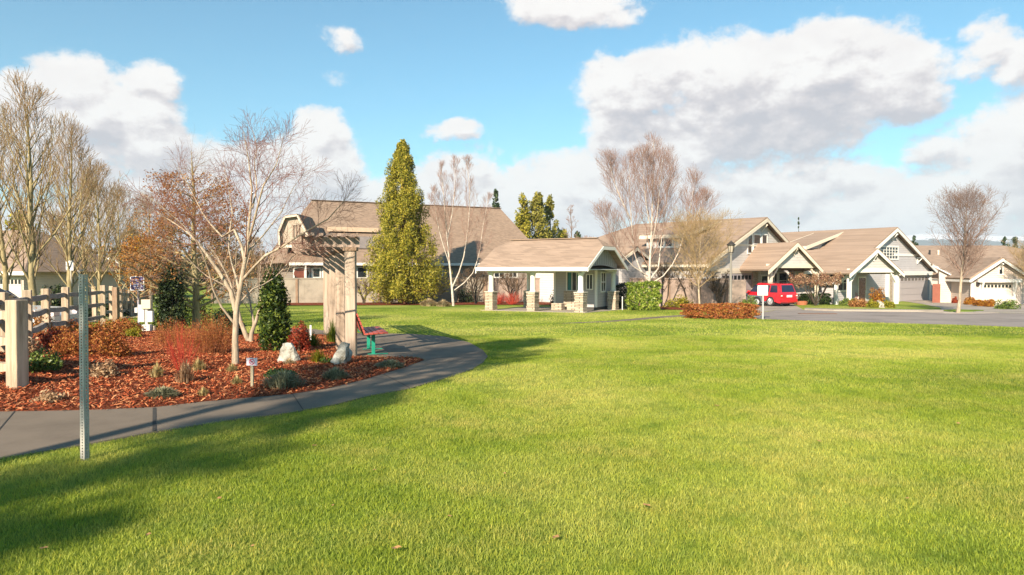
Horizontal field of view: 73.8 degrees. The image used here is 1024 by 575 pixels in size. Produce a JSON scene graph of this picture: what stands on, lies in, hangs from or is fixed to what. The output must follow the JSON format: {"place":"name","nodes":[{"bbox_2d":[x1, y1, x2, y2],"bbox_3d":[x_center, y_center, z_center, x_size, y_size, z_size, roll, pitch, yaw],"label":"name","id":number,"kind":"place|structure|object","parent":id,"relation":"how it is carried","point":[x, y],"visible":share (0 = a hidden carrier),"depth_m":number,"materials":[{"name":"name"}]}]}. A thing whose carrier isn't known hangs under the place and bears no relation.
{"place":"outdoors","nodes":[
{"label":"outdoors","id":0,"kind":"place"},
{"bbox_2d":[0,328,487,458],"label":"path","id":1,"kind":"structure","parent":0,"point":[26,432],"depth_m":8.22,"materials":[{"name":"concrete"}]},
{"bbox_2d":[356,313,387,354],"bbox_3d":[-3.040,0.932,14.509,0.675,0.869,1.540,-1,2,-18],"label":"park bench","id":2,"kind":"object","parent":1,"relation":"on","point":[372,331],"visible":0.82,"depth_m":14.10,"materials":[{"name":"red metal"}]},
{"bbox_2d":[0,272,1023,574],"bbox_3d":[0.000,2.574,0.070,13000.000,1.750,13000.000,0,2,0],"label":"ground","id":3,"kind":"structure","parent":0,"point":[510,446],"depth_m":5.46,"materials":[{"name":"plant"}]},
{"bbox_2d":[0,300,28,388],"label":"rail fence","id":4,"kind":"object","parent":3,"relation":"on","point":[14,340],"visible":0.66,"depth_m":9.41,"materials":[{"name":"brown wood"}]},
{"bbox_2d":[0,99,40,289],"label":"street tree","id":5,"kind":"object","parent":3,"relation":"on","point":[5,275],"visible":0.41,"depth_m":28.86,"materials":[{"name":"brown plant"}]},
{"bbox_2d":[0,65,83,304],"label":"street tree","id":6,"kind":"object","parent":3,"relation":"on","point":[32,253],"visible":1,"depth_m":21.89,"materials":[{"name":"beige plant"}]},
{"bbox_2d":[38,283,63,306],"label":"street shrub","id":7,"kind":"object","parent":3,"relation":"on","point":[55,302],"visible":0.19,"depth_m":26.91,"materials":[{"name":"green plant"}]},
{"bbox_2d":[0,285,105,351],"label":"rail fence","id":8,"kind":"object","parent":3,"relation":"on","point":[46,296],"visible":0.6,"depth_m":17.15,"materials":[{"name":"brown wood"}]},
{"bbox_2d":[34,208,72,243],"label":"background tree","id":9,"kind":"object","parent":3,"relation":"on","point":[45,223],"visible":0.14,"depth_m":69.39,"materials":[{"name":"brown plant"}]},
{"bbox_2d":[23,110,106,305],"bbox_3d":[-16.865,-2.566,25.932,2.879,8.146,2.777,0,2,0],"label":"street tree","id":10,"kind":"object","parent":3,"relation":"on","point":[68,251],"visible":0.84,"depth_m":25.92,"materials":[{"name":"beige plant"}]},
{"bbox_2d":[0,230,136,304],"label":"house","id":11,"kind":"structure","parent":3,"relation":"on","point":[18,282],"depth_m":44.21,"materials":[{"name":"beige"}]},
{"bbox_2d":[0,277,21,297],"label":"garage door","id":12,"kind":"structure","parent":11,"relation":"in","point":[15,284],"depth_m":41.62,"materials":[{"name":"white"}]},
{"bbox_2d":[78,274,89,460],"bbox_3d":[-3.784,0.710,6.034,0.063,1.651,0.053,0,2,14],"label":"sign post","id":13,"kind":"object","parent":3,"relation":"on","point":[84,430],"visible":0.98,"depth_m":6.02,"materials":[{"name":"metal"}]},
{"bbox_2d":[36,168,141,303],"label":"street tree","id":14,"kind":"object","parent":3,"relation":"on","point":[75,182],"visible":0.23,"depth_m":43.73,"materials":[{"name":"brown plant"}]},
{"bbox_2d":[56,148,132,319],"bbox_3d":[-17.558,-2.138,28.705,2.210,7.316,2.712,1,2,41],"label":"street tree","id":15,"kind":"object","parent":3,"relation":"on","point":[100,276],"visible":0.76,"depth_m":28.72,"materials":[{"name":"beige plant"}]},
{"bbox_2d":[112,287,119,321],"bbox_3d":[-15.857,0.768,27.328,0.200,1.566,0.200,0,2,0],"label":"fence post","id":16,"kind":"object","parent":3,"relation":"on","point":[115,304],"visible":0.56,"depth_m":27.23,"materials":[{"name":"brown wood"}]},
{"bbox_2d":[91,286,152,320],"bbox_3d":[-18.809,0.748,32.594,0.920,1.748,5.925,0,2,-7],"label":"rail fence","id":17,"kind":"object","parent":3,"relation":"on","point":[126,302],"visible":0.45,"depth_m":33.83,"materials":[{"name":"brown wood"}]},
{"bbox_2d":[82,180,170,288],"bbox_3d":[-21.576,-2.252,37.784,3.814,7.505,3.634,0,2,0],"label":"street tree","id":18,"kind":"object","parent":3,"relation":"on","point":[118,232],"visible":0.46,"depth_m":37.96,"materials":[{"name":"brown plant"}]},
{"bbox_2d":[130,276,143,324],"bbox_3d":[-14.366,0.532,26.202,0.528,1.935,0.086,0,2,0],"label":"notice sign","id":19,"kind":"object","parent":3,"relation":"on","point":[135,285],"visible":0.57,"depth_m":26.14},
{"bbox_2d":[108,233,176,317],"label":"street tree","id":20,"kind":"object","parent":3,"relation":"on","point":[138,239],"visible":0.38,"depth_m":32.87,"materials":[{"name":"brown plant"}]},
{"bbox_2d":[119,187,177,289],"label":"street tree","id":21,"kind":"object","parent":3,"relation":"on","point":[144,212],"visible":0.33,"depth_m":45.77,"materials":[{"name":"brown plant"}]},
{"bbox_2d":[127,235,190,299],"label":"background conifer","id":22,"kind":"object","parent":3,"relation":"on","point":[185,290],"visible":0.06,"depth_m":60.07,"materials":[{"name":"green plant"}]},
{"bbox_2d":[84,243,272,289],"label":"woodland","id":23,"kind":"object","parent":3,"relation":"on","point":[187,271],"visible":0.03,"depth_m":113.87,"materials":[{"name":"brown plant"}]},
{"bbox_2d":[98,122,275,327],"bbox_3d":[-11.123,-2.145,24.291,4.989,7.268,6.151,0,2,-15],"label":"rust leaved tree","id":24,"kind":"object","parent":3,"relation":"on","point":[195,302],"visible":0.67,"depth_m":23.62,"materials":[{"name":"brown plant"}]},
{"bbox_2d":[184,298,212,326],"bbox_3d":[-11.943,0.910,25.694,1.459,1.163,1.440,0,2,0],"label":"evergreen shrub","id":25,"kind":"object","parent":3,"relation":"on","point":[203,310],"visible":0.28,"depth_m":25.55,"materials":[{"name":"green plant"}]},
{"bbox_2d":[0,327,422,410],"bbox_3d":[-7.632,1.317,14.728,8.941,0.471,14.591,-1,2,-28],"label":"bark mulch","id":26,"kind":"object","parent":3,"relation":"on","point":[136,347],"visible":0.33,"depth_m":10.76,"materials":[{"name":"wood"}]},
{"bbox_2d":[28,337,43,354],"bbox_3d":[-8.666,1.060,12.236,0.436,0.348,0.472,0,2,0],"label":"groundcover mound","id":27,"kind":"object","parent":26,"relation":"on","point":[32,347],"visible":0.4,"depth_m":12.23,"materials":[{"name":"brown plant"}]},
{"bbox_2d":[29,346,63,372],"bbox_3d":[-7.377,1.127,10.771,0.573,0.412,0.564,1,2,29],"label":"groundcover mound","id":28,"kind":"object","parent":26,"relation":"on","point":[52,362],"visible":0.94,"depth_m":10.68,"materials":[{"name":"green plant"}]},
{"bbox_2d":[29,388,68,402],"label":"dried hydrangea","id":29,"kind":"object","parent":26,"relation":"on","point":[49,396],"visible":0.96,"depth_m":8.59,"materials":[{"name":"beige plant"}]},
{"bbox_2d":[31,329,76,348],"bbox_3d":[-9.059,1.010,13.543,0.747,0.451,0.740,-1,2,-42],"label":"groundcover mound","id":30,"kind":"object","parent":26,"relation":"on","point":[49,334],"visible":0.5,"depth_m":13.42,"materials":[{"name":"red plant"}]},
{"bbox_2d":[47,326,96,355],"bbox_3d":[-7.877,0.957,12.276,0.777,0.557,0.772,0,2,0],"label":"groundcover mound","id":31,"kind":"object","parent":26,"relation":"on","point":[67,346],"visible":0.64,"depth_m":12.15,"materials":[{"name":"plant"}]},
{"bbox_2d":[74,320,108,340],"bbox_3d":[-9.797,1.003,15.898,0.647,0.523,0.754,1,2,30],"label":"groundcover mound","id":32,"kind":"object","parent":26,"relation":"on","point":[97,326],"visible":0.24,"depth_m":15.85,"materials":[{"name":"plant"}]},
{"bbox_2d":[86,359,121,377],"bbox_3d":[-6.260,1.234,10.413,0.521,0.282,0.429,1,2,22],"label":"groundcover mound","id":33,"kind":"object","parent":26,"relation":"on","point":[98,370],"visible":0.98,"depth_m":10.38,"materials":[{"name":"beige plant"}]},
{"bbox_2d":[89,321,134,357],"bbox_3d":[-7.170,0.933,12.262,0.765,0.657,0.750,0,2,0],"label":"groundcover mound","id":34,"kind":"object","parent":26,"relation":"on","point":[116,346],"visible":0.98,"depth_m":12.15,"materials":[{"name":"plant"}]},
{"bbox_2d":[100,317,146,331],"bbox_3d":[-10.375,0.998,18.279,0.958,0.486,1.091,1,2,38],"label":"groundcover mound","id":35,"kind":"object","parent":26,"relation":"on","point":[127,323],"visible":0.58,"depth_m":18.14,"materials":[{"name":"plant"}]},
{"bbox_2d":[134,299,155,330],"bbox_3d":[-11.530,0.899,21.410,0.588,1.044,0.230,0,2,0],"label":"utility pedestal","id":36,"kind":"object","parent":26,"relation":"on","point":[145,315],"visible":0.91,"depth_m":21.35,"materials":[{"name":"grey metal"}]},
{"bbox_2d":[144,384,181,398],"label":"lavender","id":37,"kind":"object","parent":26,"relation":"on","point":[164,392],"visible":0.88,"depth_m":8.85,"materials":[{"name":"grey plant"}]},
{"bbox_2d":[155,264,189,329],"bbox_3d":[-11.434,0.330,22.918,1.014,2.280,1.029,-2,2,-44],"label":"evergreen shrub","id":38,"kind":"object","parent":26,"relation":"on","point":[169,297],"visible":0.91,"depth_m":22.73,"materials":[{"name":"green plant"}]},
{"bbox_2d":[151,316,193,346],"bbox_3d":[-7.355,0.965,14.755,0.853,0.718,0.911,0,2,0],"label":"spirea shrub","id":39,"kind":"object","parent":26,"relation":"on","point":[163,337],"visible":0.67,"depth_m":14.67,"materials":[{"name":"plant"}]},
{"bbox_2d":[163,319,203,370],"bbox_3d":[-5.306,0.915,11.059,0.723,0.903,0.688,-1,2,-26],"label":"red dogwood","id":40,"kind":"object","parent":26,"relation":"on","point":[180,354],"visible":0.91,"depth_m":11.01,"materials":[{"name":"plant"}]},
{"bbox_2d":[174,359,194,382],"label":"grass tuft","id":41,"kind":"object","parent":26,"relation":"on","point":[185,375],"visible":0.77,"depth_m":9.98,"materials":[{"name":"beige plant"}]},
{"bbox_2d":[170,309,239,353],"bbox_3d":[-6.031,0.849,13.514,1.368,0.941,1.370,0,2,0],"label":"spirea shrub","id":42,"kind":"object","parent":26,"relation":"on","point":[210,338],"visible":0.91,"depth_m":13.36,"materials":[{"name":"plant"}]},
{"bbox_2d":[212,308,245,334],"bbox_3d":[-8.051,0.990,19.346,0.986,0.875,0.960,0,2,0],"label":"evergreen shrub","id":43,"kind":"object","parent":26,"relation":"on","point":[218,314],"visible":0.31,"depth_m":19.17,"materials":[{"name":"green plant"}]},
{"bbox_2d":[115,107,369,363],"bbox_3d":[-4.626,-0.912,12.094,4.696,4.690,3.163,0,2,0],"label":"bare tree","id":44,"kind":"object","parent":26,"relation":"on","point":[236,303],"visible":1,"depth_m":11.86,"materials":[{"name":"beige plant"}]},
{"bbox_2d":[179,221,313,341],"bbox_3d":[-6.626,-0.151,17.447,2.839,3.280,2.854,1,2,39],"label":"bare tree","id":45,"kind":"object","parent":26,"relation":"on","point":[249,337],"visible":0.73,"depth_m":17.17,"materials":[{"name":"brown plant"}]},
{"bbox_2d":[246,358,256,385],"bbox_3d":[-3.699,1.232,9.722,0.157,0.462,0.039,0,2,0],"label":"warning sign","id":46,"kind":"object","parent":26,"relation":"on","point":[251,362],"visible":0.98,"depth_m":9.71,"materials":[{"name":"grey wood"}]},
{"bbox_2d":[256,266,292,351],"bbox_3d":[-5.017,0.464,14.396,0.750,1.868,0.695,0,2,0],"label":"evergreen shrub","id":47,"kind":"object","parent":26,"relation":"on","point":[275,323],"visible":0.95,"depth_m":14.25,"materials":[{"name":"green plant"}]},
{"bbox_2d":[258,369,307,388],"bbox_3d":[-3.232,1.276,9.671,0.697,0.302,0.566,0,2,0],"label":"lavender","id":48,"kind":"object","parent":26,"relation":"on","point":[281,379],"visible":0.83,"depth_m":9.59,"materials":[{"name":"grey plant"}]},
{"bbox_2d":[276,343,299,361],"bbox_3d":[-4.069,1.218,12.460,0.420,0.422,0.257,0,2,0],"label":"boulder","id":49,"kind":"object","parent":26,"relation":"on","point":[288,350],"visible":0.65,"depth_m":12.38,"materials":[{"name":"stone"}]},
{"bbox_2d":[287,321,310,351],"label":"nandina shrub","id":50,"kind":"object","parent":26,"relation":"on","point":[301,342],"visible":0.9,"depth_m":14.37,"materials":[{"name":"red plant"}]},
{"bbox_2d":[324,317,335,341],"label":"grass tuft","id":51,"kind":"object","parent":26,"relation":"on","point":[331,337],"visible":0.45,"depth_m":17.14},
{"bbox_2d":[322,366,350,380],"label":"lavender","id":52,"kind":"object","parent":26,"relation":"on","point":[335,372],"visible":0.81,"depth_m":10.32,"materials":[{"name":"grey plant"}]},
{"bbox_2d":[330,343,348,364],"bbox_3d":[-3.069,1.207,12.231,0.268,0.450,0.308,1,2,41],"label":"boulder","id":53,"kind":"object","parent":26,"relation":"on","point":[341,354],"visible":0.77,"depth_m":12.14,"materials":[{"name":"stone"}]},
{"bbox_2d":[375,359,405,368],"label":"lavender","id":54,"kind":"object","parent":26,"relation":"on","point":[390,363],"visible":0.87,"depth_m":11.66,"materials":[{"name":"green plant"}]},
{"bbox_2d":[196,222,243,276],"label":"background tree","id":55,"kind":"object","parent":3,"relation":"on","point":[219,251],"visible":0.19,"depth_m":69.85,"materials":[{"name":"brown plant"}]},
{"bbox_2d":[236,236,268,277],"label":"background tree","id":56,"kind":"object","parent":3,"relation":"on","point":[253,253],"visible":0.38,"depth_m":66.01,"materials":[{"name":"brown plant"}]},
{"bbox_2d":[292,232,359,355],"bbox_3d":[-4.896,0.232,17.204,1.268,2.806,8.287,-1,2,-19],"label":"pergola","id":57,"kind":"object","parent":3,"relation":"on","point":[340,287],"visible":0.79,"depth_m":15.12,"materials":[{"name":"brown wood"}]},
{"bbox_2d":[211,278,483,303],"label":"boundary wall","id":58,"kind":"structure","parent":3,"relation":"on","point":[307,290],"depth_m":56.14,"materials":[{"name":"paint"}]},
{"bbox_2d":[262,199,527,278],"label":"house","id":59,"kind":"structure","parent":3,"relation":"on","point":[504,229],"depth_m":63.64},
{"bbox_2d":[426,154,492,305],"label":"birch tree","id":60,"kind":"object","parent":3,"relation":"on","point":[451,217],"visible":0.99,"depth_m":49.92,"materials":[{"name":"white plant"}]},
{"bbox_2d":[290,302,713,309],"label":"planting strip","id":61,"kind":"object","parent":3,"relation":"on","point":[483,303],"visible":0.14,"depth_m":52.03,"materials":[{"name":"green plant"}]},
{"bbox_2d":[358,139,452,303],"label":"conifer tree","id":62,"kind":"object","parent":61,"relation":"on","point":[401,282],"visible":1,"depth_m":52.32,"materials":[{"name":"green plant"}]},
{"bbox_2d":[454,267,497,303],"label":"bare shrub","id":63,"kind":"object","parent":61,"relation":"on","point":[476,295],"visible":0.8,"depth_m":53.98,"materials":[{"name":"brown plant"}]},
{"bbox_2d":[496,273,526,298],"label":"bare shrub","id":64,"kind":"object","parent":61,"relation":"on","point":[511,285],"visible":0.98,"depth_m":54.00,"materials":[{"name":"brown plant"}]},
{"bbox_2d":[651,263,677,289],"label":"bare shrub","id":65,"kind":"object","parent":61,"relation":"on","point":[663,271],"visible":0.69,"depth_m":47.97,"materials":[{"name":"brown plant"}]},
{"bbox_2d":[662,294,692,307],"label":"garden shrub","id":66,"kind":"object","parent":61,"relation":"on","point":[680,300],"visible":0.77,"depth_m":46.45,"materials":[{"name":"yellow plant"}]},
{"bbox_2d":[674,267,703,298],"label":"bare shrub","id":67,"kind":"object","parent":61,"relation":"on","point":[689,276],"visible":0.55,"depth_m":46.80,"materials":[{"name":"brown plant"}]},
{"bbox_2d":[703,269,729,306],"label":"bare shrub","id":68,"kind":"object","parent":61,"relation":"on","point":[718,285],"visible":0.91,"depth_m":44.47,"materials":[{"name":"brown plant"}]},
{"bbox_2d":[484,278,539,301],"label":"boundary wall","id":69,"kind":"structure","parent":3,"relation":"on","point":[501,291],"depth_m":58.05,"materials":[{"name":"paint"}]},
{"bbox_2d":[513,192,532,238],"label":"background conifer","id":70,"kind":"object","parent":3,"relation":"on","point":[523,222],"visible":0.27,"depth_m":83.25,"materials":[{"name":"green plant"}]},
{"bbox_2d":[528,191,552,238],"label":"background conifer","id":71,"kind":"object","parent":3,"relation":"on","point":[536,217],"visible":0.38,"depth_m":84.27,"materials":[{"name":"plant"}]},
{"bbox_2d":[76,309,1023,335],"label":"grass","id":72,"kind":"structure","parent":3,"relation":"on","point":[660,322],"depth_m":25.81,"materials":[{"name":"plant"}]},
{"bbox_2d":[542,194,560,238],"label":"background conifer","id":73,"kind":"object","parent":3,"relation":"on","point":[549,207],"visible":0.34,"depth_m":87.50,"materials":[{"name":"green plant"}]},
{"bbox_2d":[482,307,624,312],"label":"patio slab","id":74,"kind":"structure","parent":3,"relation":"on","point":[542,309],"depth_m":41.18,"materials":[{"name":"concrete"}]},
{"bbox_2d":[475,237,627,311],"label":"pavilion","id":75,"kind":"structure","parent":74,"relation":"on","point":[530,258],"depth_m":41.07,"materials":[{"name":"stone"}]},
{"bbox_2d":[554,270,618,309],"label":"restroom building","id":76,"kind":"structure","parent":74,"relation":"on","point":[596,285],"depth_m":42.67,"materials":[{"name":"grey"}]},
{"bbox_2d":[566,272,577,291],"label":"window","id":77,"kind":"structure","parent":76,"relation":"in","point":[571,277],"depth_m":42.73,"materials":[{"name":"glass"}]},
{"bbox_2d":[616,282,628,308],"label":"clipped hedge","id":78,"kind":"object","parent":3,"relation":"on","point":[621,286],"visible":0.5,"depth_m":44.28,"materials":[{"name":"green plant"}]},
{"bbox_2d":[625,280,661,310],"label":"clipped hedge","id":79,"kind":"object","parent":3,"relation":"on","point":[653,301],"visible":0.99,"depth_m":41.89,"materials":[{"name":"green plant"}]},
{"bbox_2d":[573,315,726,322],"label":"walkway","id":80,"kind":"structure","parent":3,"relation":"on","point":[636,318],"depth_m":31.82,"materials":[{"name":"concrete"}]},
{"bbox_2d":[590,130,721,294],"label":"birch tree","id":81,"kind":"object","parent":3,"relation":"on","point":[652,179],"visible":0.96,"depth_m":43.54,"materials":[{"name":"white plant"}]},
{"bbox_2d":[535,217,823,304],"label":"house","id":82,"kind":"structure","parent":3,"relation":"on","point":[766,250],"depth_m":51.56,"materials":[{"name":"grey"}]},
{"bbox_2d":[721,273,751,291],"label":"garage door","id":83,"kind":"structure","parent":82,"relation":"in","point":[735,276],"depth_m":51.82,"materials":[{"name":"beige wood"}]},
{"bbox_2d":[629,278,732,307],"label":"boundary wall","id":84,"kind":"structure","parent":3,"relation":"on","point":[707,295],"depth_m":46.85,"materials":[{"name":"beige concrete"}]},
{"bbox_2d":[663,205,745,311],"bbox_3d":[11.037,-1.668,39.018,4.638,6.302,4.468,0,2,0],"label":"young tree","id":85,"kind":"object","parent":3,"relation":"on","point":[707,231],"visible":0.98,"depth_m":38.72,"materials":[{"name":"brown plant"}]},
{"bbox_2d":[680,302,761,318],"bbox_3d":[9.735,1.113,32.221,3.610,0.842,1.931,0,2,0],"label":"hedge","id":86,"kind":"object","parent":3,"relation":"on","point":[691,310],"visible":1,"depth_m":31.59,"materials":[{"name":"plant"}]},
{"bbox_2d":[727,241,735,312],"bbox_3d":[12.024,-0.551,37.499,0.480,4.077,0.480,0,2,0],"label":"street lamp","id":87,"kind":"object","parent":3,"relation":"on","point":[731,245],"visible":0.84,"depth_m":37.44,"materials":[{"name":"grey metal"}]},
{"bbox_2d":[727,280,745,308],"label":"wall pillar","id":88,"kind":"structure","parent":3,"relation":"on","point":[738,290],"depth_m":44.63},
{"bbox_2d":[798,293,830,303],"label":"porch hedge","id":89,"kind":"object","parent":3,"relation":"on","point":[825,296],"visible":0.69,"depth_m":53.20,"materials":[{"name":"green plant"}]},
{"bbox_2d":[788,271,842,305],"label":"weeping maple","id":90,"kind":"object","parent":3,"relation":"on","point":[823,280],"visible":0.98,"depth_m":50.27,"materials":[{"name":"brown plant"}]},
{"bbox_2d":[781,227,937,304],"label":"house","id":91,"kind":"structure","parent":3,"relation":"on","point":[895,263],"depth_m":58.20,"materials":[{"name":"beige"}]},
{"bbox_2d":[857,276,865,301],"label":"front door","id":92,"kind":"structure","parent":91,"relation":"in","point":[861,286],"depth_m":55.93,"materials":[{"name":"brown paint"}]},
{"bbox_2d":[880,245,898,259],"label":"window","id":93,"kind":"structure","parent":91,"relation":"in","point":[889,251],"depth_m":58.85,"materials":[{"name":"white paint"}]},
{"bbox_2d":[899,275,927,300],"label":"garage door","id":94,"kind":"structure","parent":91,"relation":"in","point":[912,288],"depth_m":61.43,"materials":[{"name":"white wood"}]},
{"bbox_2d":[931,264,951,302],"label":"garage wing","id":95,"kind":"structure","parent":3,"relation":"on","point":[945,291],"depth_m":57.22,"materials":[{"name":"paint"}]},
{"bbox_2d":[924,181,1006,312],"bbox_3d":[24.982,-2.182,37.959,3.874,7.357,3.676,0,2,0],"label":"young tree","id":96,"kind":"object","parent":3,"relation":"on","point":[964,239],"visible":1,"depth_m":37.58,"materials":[{"name":"brown plant"}]},
{"bbox_2d":[915,245,1023,303],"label":"house","id":97,"kind":"structure","parent":3,"relation":"on","point":[995,279],"depth_m":53.37,"materials":[{"name":"beige"}]},
{"bbox_2d":[983,283,1011,303],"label":"garage door","id":98,"kind":"structure","parent":97,"relation":"in","point":[1002,292],"depth_m":53.05,"materials":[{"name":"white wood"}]},
{"bbox_2d":[994,299,1020,308],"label":"garden shrub","id":99,"kind":"object","parent":3,"relation":"on","point":[1006,304],"visible":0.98,"depth_m":43.84,"materials":[{"name":"green plant"}]},
{"bbox_2d":[1000,233,1023,277],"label":"young tree","id":100,"kind":"object","parent":3,"relation":"on","point":[1021,256],"visible":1,"depth_m":50.51,"materials":[{"name":"brown plant"}]},
{"bbox_2d":[0,0,1023,267],"label":"sky","id":101,"kind":"structure","parent":0,"point":[826,114],"materials":[{"name":"blue"}]},
{"bbox_2d":[364,335,1023,389],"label":"grass","id":102,"kind":"structure","parent":0,"point":[966,350],"depth_m":12.76,"materials":[{"name":"plant"}]},
{"bbox_2d":[756,304,802,311],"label":"driveway","id":103,"kind":"structure","parent":0,"point":[780,307],"depth_m":46.62,"materials":[{"name":"concrete"}]},
{"bbox_2d":[747,282,797,305],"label":"parked car","id":104,"kind":"object","parent":103,"relation":"on","point":[785,294],"visible":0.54,"depth_m":48.86,"materials":[{"name":"red metal"}]},
{"bbox_2d":[754,310,1023,326],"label":"street","id":105,"kind":"structure","parent":0,"point":[1001,319],"depth_m":32.81,"materials":[{"name":"asphalt"}]},
{"bbox_2d":[805,308,943,311],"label":"kerb","id":106,"kind":"structure","parent":105,"relation":"on","point":[885,310],"depth_m":40.75,"materials":[{"name":"concrete"}]},
{"bbox_2d":[905,300,1023,312],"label":"driveway","id":107,"kind":"structure","parent":0,"point":[945,306],"depth_m":46.62,"materials":[{"name":"concrete"}]},
{"bbox_2d":[906,234,1023,248],"bbox_3d":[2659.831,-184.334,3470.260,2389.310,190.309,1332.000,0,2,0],"label":"mountain","id":108,"kind":"structure","parent":0,"point":[921,239],"depth_m":3287.95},
{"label":"side street","id":109,"kind":"structure","parent":0,"visible":0},
{"bbox_2d":[0,288,81,330],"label":"parked car","id":110,"kind":"object","parent":109,"relation":"on","point":[55,316],"visible":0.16,"depth_m":20.53,"materials":[{"name":"white metal"}]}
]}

